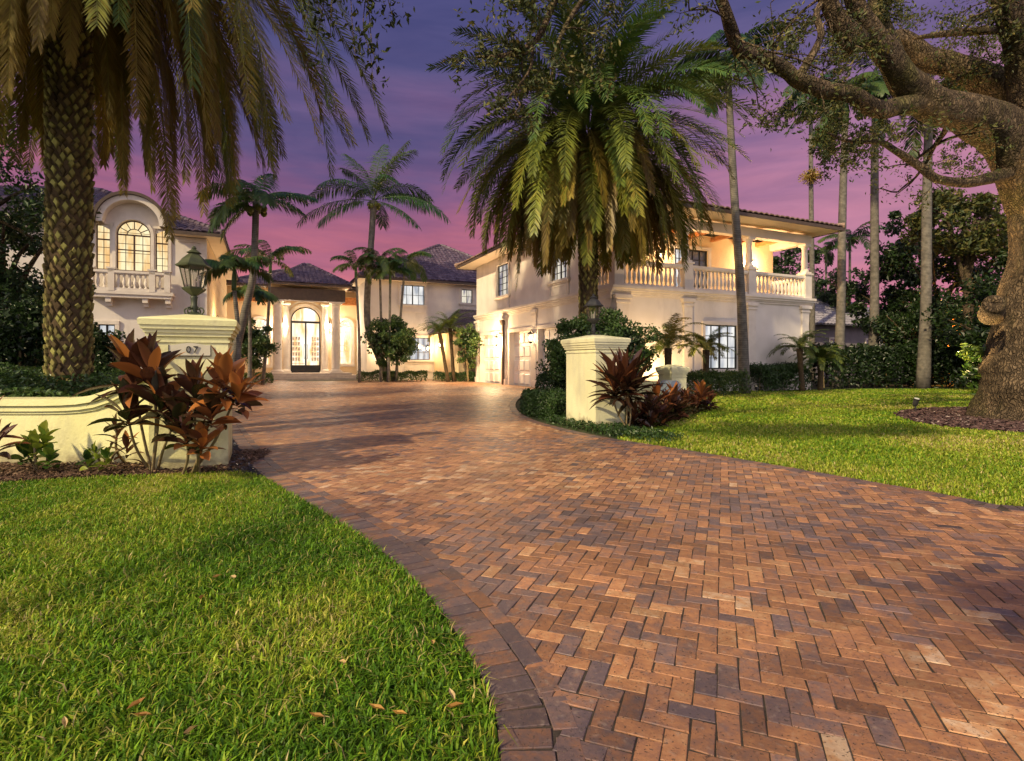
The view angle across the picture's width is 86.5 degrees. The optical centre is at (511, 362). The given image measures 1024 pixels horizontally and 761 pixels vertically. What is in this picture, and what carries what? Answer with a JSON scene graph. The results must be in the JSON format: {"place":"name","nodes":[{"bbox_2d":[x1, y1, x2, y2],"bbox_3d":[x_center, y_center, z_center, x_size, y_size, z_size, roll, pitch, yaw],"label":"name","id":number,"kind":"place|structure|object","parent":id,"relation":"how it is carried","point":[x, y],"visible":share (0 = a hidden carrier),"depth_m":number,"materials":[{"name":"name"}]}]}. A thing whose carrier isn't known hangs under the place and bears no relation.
{"place":"outdoors","nodes":[
{"label":"outdoors","id":0,"kind":"place"},
{"bbox_2d":[227,438,264,474],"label":"gravel","id":1,"kind":"structure","parent":0,"point":[243,468],"depth_m":5.62,"materials":[{"name":"grey gravel"}]},
{"bbox_2d":[0,470,519,760],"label":"lawn","id":2,"kind":"structure","parent":0,"point":[322,698],"depth_m":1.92,"materials":[{"name":"green plant"}]},
{"bbox_2d":[0,0,1005,308],"label":"sky","id":3,"kind":"structure","parent":0,"point":[418,103],"materials":[{"name":"purple"}]},
{"bbox_2d":[56,377,975,750],"bbox_3d":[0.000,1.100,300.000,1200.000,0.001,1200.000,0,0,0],"label":"ground","id":4,"kind":"structure","parent":0,"point":[814,387],"depth_m":22.96,"materials":[{"name":"soil"}]},
{"bbox_2d":[0,150,96,365],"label":"tree","id":5,"kind":"object","parent":4,"relation":"on","point":[26,243],"visible":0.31,"depth_m":12.60,"materials":[{"name":"green plant"}]},
{"bbox_2d":[0,87,101,366],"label":"tree","id":6,"kind":"object","parent":4,"relation":"on","point":[12,297],"visible":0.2,"depth_m":11.91,"materials":[{"name":"green plant"}]},
{"bbox_2d":[1,373,117,396],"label":"planting bed","id":7,"kind":"object","parent":4,"relation":"on","point":[61,389],"visible":0.02,"depth_m":7.02,"materials":[{"name":"soil"}]},
{"bbox_2d":[0,308,33,365],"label":"shrub","id":8,"kind":"object","parent":7,"relation":"on","point":[5,350],"visible":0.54,"depth_m":9.26,"materials":[{"name":"green plant"}]},
{"bbox_2d":[0,295,102,370],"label":"shrub","id":9,"kind":"object","parent":7,"relation":"on","point":[24,335],"visible":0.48,"depth_m":9.33,"materials":[{"name":"green plant"}]},
{"bbox_2d":[0,360,125,396],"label":"ground cover","id":10,"kind":"object","parent":7,"relation":"on","point":[28,381],"visible":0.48,"depth_m":6.83,"materials":[{"name":"green plant"}]},
{"bbox_2d":[92,320,125,372],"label":"shrub","id":11,"kind":"object","parent":7,"relation":"on","point":[102,352],"visible":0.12,"depth_m":9.38,"materials":[{"name":"green plant"}]},
{"bbox_2d":[0,0,392,387],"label":"date palm","id":12,"kind":"object","parent":7,"relation":"on","point":[81,60],"visible":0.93,"depth_m":7.60,"materials":[{"name":"green plant"}]},
{"bbox_2d":[0,382,148,464],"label":"garden wall","id":13,"kind":"structure","parent":4,"relation":"on","point":[72,418],"depth_m":5.74,"materials":[{"name":"paint"}]},
{"bbox_2d":[0,448,271,482],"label":"bark mulch","id":14,"kind":"object","parent":4,"relation":"on","point":[139,468],"visible":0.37,"depth_m":5.37,"materials":[{"name":"brown wood"}]},
{"bbox_2d":[0,396,30,474],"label":"ti plant","id":15,"kind":"object","parent":14,"relation":"on","point":[5,430],"visible":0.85,"depth_m":5.16,"materials":[{"name":"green plant"}]},
{"bbox_2d":[11,420,63,471],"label":"bedding plant","id":16,"kind":"object","parent":14,"relation":"on","point":[43,448],"visible":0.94,"depth_m":5.22,"materials":[{"name":"green plant"}]},
{"bbox_2d":[75,440,116,474],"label":"bedding plant","id":17,"kind":"object","parent":14,"relation":"on","point":[105,454],"visible":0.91,"depth_m":5.18,"materials":[{"name":"green plant"}]},
{"bbox_2d":[92,412,143,464],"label":"ti plant","id":18,"kind":"object","parent":14,"relation":"on","point":[125,439],"visible":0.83,"depth_m":5.32,"materials":[{"name":"brown plant"}]},
{"bbox_2d":[71,329,201,473],"bbox_3d":[-3.276,0.397,4.970,1.154,1.427,0.759,0,0,16],"label":"ti plant","id":19,"kind":"object","parent":14,"relation":"on","point":[131,355],"visible":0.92,"depth_m":4.88,"materials":[{"name":"red plant"}]},
{"bbox_2d":[137,314,240,472],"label":"gate pillar","id":20,"kind":"structure","parent":14,"relation":"on","point":[193,337],"depth_m":5.46,"materials":[{"name":"paint"}]},
{"bbox_2d":[175,246,212,314],"bbox_3d":[-3.401,-0.873,5.824,0.358,0.745,0.310,0,0,-42],"label":"pillar lantern","id":21,"kind":"object","parent":20,"relation":"on","point":[193,259],"visible":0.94,"depth_m":5.78,"materials":[{"name":"metal"}]},
{"bbox_2d":[156,344,269,476],"bbox_3d":[-2.732,0.473,4.903,0.996,1.274,0.720,0,0,11],"label":"ti plant","id":22,"kind":"object","parent":14,"relation":"on","point":[224,372],"visible":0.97,"depth_m":4.86,"materials":[{"name":"red plant"}]},
{"bbox_2d":[194,173,320,362],"bbox_3d":[-8.733,-2.945,18.911,4.257,8.172,3.173,0,0,0],"label":"coconut palm","id":23,"kind":"object","parent":4,"relation":"on","point":[257,197],"visible":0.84,"depth_m":18.89,"materials":[{"name":"green plant"}]},
{"bbox_2d":[287,0,414,94],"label":"overhanging tree","id":24,"kind":"object","parent":4,"relation":"on","point":[363,32],"visible":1,"depth_m":6.01,"materials":[{"name":"green plant"}]},
{"bbox_2d":[296,140,450,380],"bbox_3d":[-7.803,-5.932,31.126,7.369,14.322,6.762,0,0,-42],"label":"coconut palm","id":25,"kind":"object","parent":4,"relation":"on","point":[374,206],"visible":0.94,"depth_m":30.91,"materials":[{"name":"green plant"}]},
{"bbox_2d":[356,369,427,381],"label":"hedge","id":26,"kind":"object","parent":4,"relation":"on","point":[375,375],"visible":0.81,"depth_m":30.55,"materials":[{"name":"green plant"}]},
{"bbox_2d":[0,185,844,392],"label":"mansion","id":27,"kind":"structure","parent":4,"relation":"on","point":[313,312],"depth_m":22.12,"materials":[{"name":"paint"}]},
{"bbox_2d":[92,221,112,269],"bbox_3d":[-15.810,-4.518,21.069,0.652,1.834,0.190,0,0,-24],"label":"window","id":28,"kind":"structure","parent":27,"relation":"in","point":[104,235],"depth_m":21.11,"materials":[{"name":"glass"}]},
{"bbox_2d":[93,320,118,342],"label":"window","id":29,"kind":"structure","parent":27,"relation":"in","point":[104,325],"depth_m":21.15,"materials":[{"name":"glass"}]},
{"bbox_2d":[117,221,150,271],"bbox_3d":[-14.937,-4.595,21.537,1.127,1.989,0.060,0,0,-24],"label":"arched window","id":30,"kind":"structure","parent":27,"relation":"in","point":[133,250],"depth_m":21.53,"materials":[{"name":"glass"}]},
{"bbox_2d":[152,226,170,272],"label":"window","id":31,"kind":"structure","parent":27,"relation":"in","point":[162,250],"depth_m":21.90,"materials":[{"name":"glass"}]},
{"bbox_2d":[252,316,272,367],"bbox_3d":[-16.175,-1.324,35.041,1.512,3.335,0.320,0,0,-24],"label":"arched window","id":32,"kind":"structure","parent":27,"relation":"in","point":[259,322],"depth_m":35.20,"materials":[{"name":"glass"}]},
{"bbox_2d":[291,307,320,372],"bbox_3d":[-13.726,-1.501,36.235,1.865,4.362,0.207,0,0,-24],"label":"entrance door","id":33,"kind":"structure","parent":27,"relation":"in","point":[305,321],"depth_m":36.27,"materials":[{"name":"glass"}]},
{"bbox_2d":[340,318,354,366],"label":"arched window","id":34,"kind":"structure","parent":27,"relation":"in","point":[345,326],"depth_m":37.33,"materials":[{"name":"beige glass"}]},
{"bbox_2d":[398,282,427,312],"bbox_3d":[-6.382,-4.172,35.055,1.923,1.947,0.260,0,0,-24],"label":"window","id":35,"kind":"structure","parent":27,"relation":"in","point":[415,297],"depth_m":35.13,"materials":[{"name":"glass"}]},
{"bbox_2d":[405,335,433,371],"bbox_3d":[-6.050,-0.572,35.207,1.967,2.357,0.260,0,0,-24],"label":"window","id":36,"kind":"structure","parent":27,"relation":"in","point":[422,360],"depth_m":35.35,"materials":[{"name":"white glass"}]},
{"bbox_2d":[459,287,475,309],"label":"window","id":37,"kind":"structure","parent":27,"relation":"in","point":[465,295],"depth_m":36.62,"materials":[{"name":"glass"}]},
{"bbox_2d":[479,331,500,383],"bbox_3d":[-0.990,-0.230,28.094,0.340,2.660,3.107,0,0,-24],"label":"garage door","id":38,"kind":"structure","parent":27,"relation":"in","point":[492,352],"depth_m":28.42,"materials":[{"name":"paint"}]},
{"bbox_2d":[493,259,510,310],"bbox_3d":[-0.442,-3.760,26.602,0.260,2.336,1.848,0,0,-24],"label":"window","id":39,"kind":"structure","parent":27,"relation":"in","point":[503,299],"depth_m":26.73,"materials":[{"name":"glass"}]},
{"bbox_2d":[508,326,531,386],"bbox_3d":[0.490,-0.230,24.828,0.340,2.660,2.648,0,0,-24],"label":"garage door","id":40,"kind":"structure","parent":27,"relation":"in","point":[522,348],"depth_m":25.11,"materials":[{"name":"paint"}]},
{"bbox_2d":[536,323,570,386],"bbox_3d":[1.783,-0.230,21.978,0.340,2.660,2.894,0,0,-24],"label":"garage door","id":41,"kind":"structure","parent":27,"relation":"in","point":[549,333],"depth_m":22.91,"materials":[{"name":"paint"}]},
{"bbox_2d":[546,258,570,298],"bbox_3d":[1.863,-3.760,21.514,0.260,2.336,1.775,0,0,-24],"label":"window","id":42,"kind":"structure","parent":27,"relation":"in","point":[559,287],"depth_m":21.51,"materials":[{"name":"glass"}]},
{"bbox_2d":[671,244,681,286],"bbox_3d":[6.554,-3.590,21.414,0.765,2.060,0.190,0,0,-24],"label":"french door","id":43,"kind":"structure","parent":27,"relation":"in","point":[677,257],"depth_m":21.43,"materials":[{"name":"glass"}]},
{"bbox_2d":[689,246,711,287],"bbox_3d":[7.419,-3.590,21.805,1.328,2.060,0.190,0,0,-24],"label":"french door","id":44,"kind":"structure","parent":27,"relation":"in","point":[699,257],"depth_m":21.95,"materials":[{"name":"glass"}]},
{"bbox_2d":[702,321,737,371],"bbox_3d":[7.704,-0.548,20.030,2.030,1.899,0.260,0,0,-24],"label":"window","id":45,"kind":"structure","parent":27,"relation":"in","point":[721,364],"depth_m":20.19,"materials":[{"name":"white glass"}]},
{"bbox_2d":[433,371,475,381],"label":"hedge","id":46,"kind":"object","parent":4,"relation":"on","point":[439,374],"visible":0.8,"depth_m":30.46,"materials":[{"name":"green plant"}]},
{"bbox_2d":[518,386,565,419],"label":"hedge","id":47,"kind":"object","parent":4,"relation":"on","point":[550,399],"visible":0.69,"depth_m":10.78,"materials":[{"name":"green plant"}]},
{"bbox_2d":[535,372,565,406],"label":"hedge","id":48,"kind":"object","parent":4,"relation":"on","point":[540,381],"visible":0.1,"depth_m":13.13,"materials":[{"name":"green plant"}]},
{"bbox_2d":[535,332,580,389],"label":"round shrub","id":49,"kind":"object","parent":4,"relation":"on","point":[558,377],"visible":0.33,"depth_m":12.11,"materials":[{"name":"green plant"}]},
{"bbox_2d":[561,335,630,430],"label":"gate pillar","id":50,"kind":"structure","parent":4,"relation":"on","point":[583,353],"depth_m":8.95,"materials":[{"name":"paint"}]},
{"bbox_2d":[584,294,602,334],"bbox_3d":[1.394,-0.815,9.311,0.346,0.720,0.299,0,0,-42],"label":"pillar lantern","id":51,"kind":"object","parent":50,"relation":"on","point":[593,301],"visible":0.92,"depth_m":9.27,"materials":[{"name":"black metal"}]},
{"bbox_2d":[426,0,771,329],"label":"date palm","id":52,"kind":"object","parent":4,"relation":"on","point":[587,181],"visible":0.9,"depth_m":13.07,"materials":[{"name":"green plant"}]},
{"bbox_2d":[542,307,663,375],"bbox_3d":[2.081,-0.083,12.611,2.819,2.376,2.658,0,0,0],"label":"round shrub","id":53,"kind":"object","parent":4,"relation":"on","point":[609,324],"visible":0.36,"depth_m":12.09,"materials":[{"name":"green plant"}]},
{"bbox_2d":[525,401,688,442],"bbox_3d":[1.028,1.025,10.680,1.224,0.190,7.262,0,0,-14],"label":"ground cover","id":54,"kind":"object","parent":4,"relation":"on","point":[618,429],"visible":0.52,"depth_m":8.24,"materials":[{"name":"green plant"}]},
{"bbox_2d":[586,342,664,425],"bbox_3d":[1.748,0.395,8.360,1.275,1.422,1.165,0,0,0],"label":"ti plant","id":55,"kind":"object","parent":4,"relation":"on","point":[623,377],"visible":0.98,"depth_m":8.27,"materials":[{"name":"red plant"}]},
{"bbox_2d":[638,379,681,421],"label":"ti plant","id":56,"kind":"object","parent":4,"relation":"on","point":[666,394],"visible":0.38,"depth_m":9.75,"materials":[{"name":"red plant"}]},
{"bbox_2d":[629,313,713,364],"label":"pygmy palm","id":57,"kind":"object","parent":4,"relation":"on","point":[669,337],"visible":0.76,"depth_m":16.10,"materials":[{"name":"green plant"}]},
{"bbox_2d":[660,380,699,417],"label":"ti plant","id":58,"kind":"object","parent":4,"relation":"on","point":[685,395],"visible":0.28,"depth_m":10.60,"materials":[{"name":"red plant"}]},
{"bbox_2d":[679,380,714,414],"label":"ti plant","id":59,"kind":"object","parent":4,"relation":"on","point":[701,391],"visible":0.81,"depth_m":11.49,"materials":[{"name":"red plant"}]},
{"bbox_2d":[749,360,812,391],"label":"hedge","id":60,"kind":"object","parent":4,"relation":"on","point":[787,371],"visible":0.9,"depth_m":20.09,"materials":[{"name":"green plant"}]},
{"bbox_2d":[773,247,827,296],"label":"tree","id":61,"kind":"object","parent":4,"relation":"on","point":[787,260],"visible":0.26,"depth_m":37.07,"materials":[{"name":"green plant"}]},
{"bbox_2d":[770,60,852,379],"bbox_3d":[18.659,-8.600,34.067,4.890,19.403,5.210,0,0,0],"label":"tall palm","id":62,"kind":"object","parent":4,"relation":"on","point":[811,248],"visible":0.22,"depth_m":33.88,"materials":[{"name":"grey plant"}]},
{"bbox_2d":[798,168,823,185],"bbox_3d":[18.503,-11.481,33.707,1.396,1.003,1.523,0,0,39],"label":"fruit cluster","id":63,"kind":"object","parent":62,"relation":"attached to","point":[813,175],"visible":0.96,"depth_m":33.52,"materials":[{"name":"beige plant"}]},
{"bbox_2d":[799,241,856,288],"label":"slender palm","id":64,"kind":"object","parent":4,"relation":"on","point":[829,258],"visible":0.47,"depth_m":45.94,"materials":[{"name":"green plant"}]},
{"bbox_2d":[785,71,894,387],"bbox_3d":[14.252,-5.386,23.223,4.245,12.993,4.084,0,0,-43],"label":"tall palm","id":65,"kind":"object","parent":4,"relation":"on","point":[879,82],"visible":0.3,"depth_m":23.17,"materials":[{"name":"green plant"}]},
{"bbox_2d":[773,290,909,378],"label":"neighbour house","id":66,"kind":"structure","parent":4,"relation":"on","point":[825,316],"depth_m":37.69,"materials":[{"name":"grey paint"}]},
{"bbox_2d":[815,267,869,313],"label":"tree","id":67,"kind":"object","parent":4,"relation":"on","point":[828,295],"visible":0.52,"depth_m":39.82,"materials":[{"name":"green plant"}]},
{"bbox_2d":[816,221,884,281],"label":"slender palm","id":68,"kind":"object","parent":4,"relation":"on","point":[858,237],"visible":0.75,"depth_m":41.91,"materials":[{"name":"green plant"}]},
{"bbox_2d":[830,24,933,385],"bbox_3d":[17.341,-6.907,25.922,4.149,16.027,5.095,0,0,25],"label":"tall palm","id":69,"kind":"object","parent":4,"relation":"on","point":[874,260],"visible":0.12,"depth_m":25.86,"materials":[{"name":"grey plant"}]},
{"bbox_2d":[846,282,932,382],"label":"tree","id":70,"kind":"object","parent":4,"relation":"on","point":[892,292],"visible":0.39,"depth_m":28.98,"materials":[{"name":"green plant"}]},
{"bbox_2d":[809,339,971,388],"bbox_3d":[20.104,0.055,24.500,14.123,2.245,1.896,0,0,-8],"label":"hedge","id":71,"kind":"object","parent":4,"relation":"on","point":[892,361],"visible":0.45,"depth_m":23.34,"materials":[{"name":"green plant"}]},
{"bbox_2d":[860,298,960,385],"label":"tree","id":72,"kind":"object","parent":4,"relation":"on","point":[885,328],"visible":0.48,"depth_m":25.16,"materials":[{"name":"green plant"}]},
{"bbox_2d":[871,73,967,388],"bbox_3d":[17.381,-5.590,22.585,5.128,13.399,4.500,0,0,0],"label":"tall palm","id":73,"kind":"object","parent":4,"relation":"on","point":[923,368],"visible":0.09,"depth_m":22.75,"materials":[{"name":"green plant"}]},
{"bbox_2d":[879,194,972,288],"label":"tree","id":74,"kind":"object","parent":4,"relation":"on","point":[911,277],"visible":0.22,"depth_m":32.67,"materials":[{"name":"green plant"}]},
{"bbox_2d":[860,227,1003,384],"bbox_3d":[21.193,-2.832,26.991,6.737,7.892,5.025,0,0,23],"label":"tree","id":75,"kind":"object","parent":4,"relation":"on","point":[894,261],"visible":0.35,"depth_m":26.68,"materials":[{"name":"green plant"}]},
{"bbox_2d":[897,307,979,386],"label":"tree","id":76,"kind":"object","parent":4,"relation":"on","point":[908,330],"visible":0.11,"depth_m":24.29,"materials":[{"name":"green plant"}]},
{"bbox_2d":[898,186,1007,387],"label":"tree","id":77,"kind":"object","parent":4,"relation":"on","point":[982,238],"visible":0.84,"depth_m":23.49,"materials":[{"name":"green plant"}]},
{"bbox_2d":[953,248,1007,329],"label":"tree","id":78,"kind":"object","parent":4,"relation":"on","point":[1001,263],"visible":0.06,"depth_m":22.73,"materials":[{"name":"green plant"}]},
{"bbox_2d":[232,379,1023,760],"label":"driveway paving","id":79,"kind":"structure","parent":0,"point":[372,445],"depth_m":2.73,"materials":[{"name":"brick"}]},
{"bbox_2d":[222,284,280,388],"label":"slender palm","id":80,"kind":"object","parent":79,"relation":"on","point":[260,295],"visible":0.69,"depth_m":21.93,"materials":[{"name":"green plant"}]},
{"bbox_2d":[232,318,280,386],"bbox_3d":[-11.370,-0.456,23.962,2.406,3.120,2.206,0,0,0],"label":"round shrub","id":81,"kind":"object","parent":79,"relation":"on","point":[263,346],"visible":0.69,"depth_m":23.74,"materials":[{"name":"green plant"}]},
{"bbox_2d":[224,240,311,384],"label":"slender palm","id":82,"kind":"object","parent":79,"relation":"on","point":[278,254],"visible":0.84,"depth_m":25.93,"materials":[{"name":"green plant"}]},
{"bbox_2d":[351,247,406,381],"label":"slender palm","id":83,"kind":"object","parent":79,"relation":"on","point":[382,259],"visible":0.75,"depth_m":29.70,"materials":[{"name":"green plant"}]},
{"bbox_2d":[364,259,412,381],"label":"slender palm","id":84,"kind":"object","parent":79,"relation":"on","point":[402,270],"visible":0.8,"depth_m":29.44,"materials":[{"name":"green plant"}]},
{"bbox_2d":[360,314,419,381],"bbox_3d":[-6.710,-0.794,29.929,3.110,3.795,2.880,0,0,0],"label":"round shrub","id":85,"kind":"object","parent":79,"relation":"on","point":[398,336],"visible":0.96,"depth_m":29.51,"materials":[{"name":"green plant"}]},
{"bbox_2d":[377,250,433,381],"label":"slender palm","id":86,"kind":"object","parent":79,"relation":"on","point":[413,263],"visible":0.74,"depth_m":30.47,"materials":[{"name":"green plant"}]},
{"bbox_2d":[416,319,462,381],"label":"pygmy palm","id":87,"kind":"object","parent":79,"relation":"on","point":[439,329],"visible":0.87,"depth_m":29.92,"materials":[{"name":"green plant"}]},
{"bbox_2d":[424,309,472,381],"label":"pygmy palm","id":88,"kind":"object","parent":79,"relation":"on","point":[451,347],"visible":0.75,"depth_m":30.21,"materials":[{"name":"green plant"}]},
{"bbox_2d":[452,322,483,381],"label":"shrub","id":89,"kind":"object","parent":79,"relation":"on","point":[468,341],"visible":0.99,"depth_m":29.28,"materials":[{"name":"green plant"}]},
{"bbox_2d":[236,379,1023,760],"bbox_3d":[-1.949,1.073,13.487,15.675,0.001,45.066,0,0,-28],"label":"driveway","id":90,"kind":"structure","parent":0,"point":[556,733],"depth_m":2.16,"materials":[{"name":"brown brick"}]},
{"bbox_2d":[188,254,273,360],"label":"slender palm","id":91,"kind":"object","parent":90,"relation":"on","point":[220,267],"visible":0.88,"depth_m":16.94,"materials":[{"name":"green plant"}]},
{"bbox_2d":[330,250,384,382],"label":"slender palm","id":92,"kind":"object","parent":90,"relation":"on","point":[361,261],"visible":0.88,"depth_m":28.93,"materials":[{"name":"green plant"}]},
{"bbox_2d":[655,365,689,399],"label":"gate pillar","id":93,"kind":"structure","parent":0,"point":[678,373],"depth_m":13.53,"materials":[{"name":"paint"}]},
{"bbox_2d":[617,388,1023,505],"bbox_3d":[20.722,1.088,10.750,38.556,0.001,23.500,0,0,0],"label":"lawn","id":94,"kind":"structure","parent":0,"point":[871,458],"depth_m":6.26,"materials":[{"name":"green plant"}]},
{"bbox_2d":[625,390,669,427],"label":"ti plant","id":95,"kind":"object","parent":94,"relation":"on","point":[654,413],"visible":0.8,"depth_m":8.90,"materials":[{"name":"red plant"}]},
{"bbox_2d":[631,394,677,425],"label":"ti plant","id":96,"kind":"object","parent":94,"relation":"on","point":[666,411],"visible":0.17,"depth_m":9.32,"materials":[{"name":"red plant"}]},
{"bbox_2d":[661,389,694,420],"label":"ti plant","id":97,"kind":"object","parent":94,"relation":"on","point":[682,410],"visible":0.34,"depth_m":9.88,"materials":[{"name":"red plant"}]},
{"bbox_2d":[688,382,718,411],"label":"ti plant","id":98,"kind":"object","parent":94,"relation":"on","point":[711,396],"visible":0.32,"depth_m":12.16,"materials":[{"name":"red plant"}]},
{"bbox_2d":[672,326,739,385],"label":"pygmy palm","id":99,"kind":"object","parent":94,"relation":"on","point":[707,353],"visible":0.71,"depth_m":17.29,"materials":[{"name":"green plant"}]},
{"bbox_2d":[686,368,751,395],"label":"hedge","id":100,"kind":"object","parent":94,"relation":"on","point":[719,378],"visible":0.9,"depth_m":17.51,"materials":[{"name":"green plant"}]},
{"bbox_2d":[675,21,787,393],"bbox_3d":[7.525,-5.096,18.766,3.785,12.406,3.481,0,0,0],"label":"tall palm","id":101,"kind":"object","parent":94,"relation":"on","point":[743,354],"visible":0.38,"depth_m":18.61,"materials":[{"name":"green plant"}]},
{"bbox_2d":[768,329,827,391],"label":"pygmy palm","id":102,"kind":"object","parent":94,"relation":"on","point":[802,340],"visible":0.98,"depth_m":20.12,"materials":[{"name":"green plant"}]},
{"bbox_2d":[788,345,850,390],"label":"pygmy palm","id":103,"kind":"object","parent":94,"relation":"on","point":[821,365],"visible":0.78,"depth_m":20.32,"materials":[{"name":"green plant"}]},
{"bbox_2d":[921,269,1000,387],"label":"tree","id":104,"kind":"object","parent":94,"relation":"on","point":[977,334],"visible":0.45,"depth_m":21.20,"materials":[{"name":"green plant"}]},
{"label":"mulch bed","id":105,"kind":"structure","parent":94,"relation":"on","visible":0},
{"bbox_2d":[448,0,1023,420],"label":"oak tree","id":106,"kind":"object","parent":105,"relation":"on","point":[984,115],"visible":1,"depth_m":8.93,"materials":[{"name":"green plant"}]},
{"bbox_2d":[956,343,986,394],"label":"climbing plant","id":107,"kind":"object","parent":106,"relation":"attached to","point":[973,354],"visible":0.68,"depth_m":10.87,"materials":[{"name":"green plant"}]},
{"bbox_2d":[894,406,1023,432],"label":"bark mulch","id":108,"kind":"object","parent":105,"relation":"on","point":[941,416],"visible":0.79,"depth_m":9.89,"materials":[{"name":"brown wood"}]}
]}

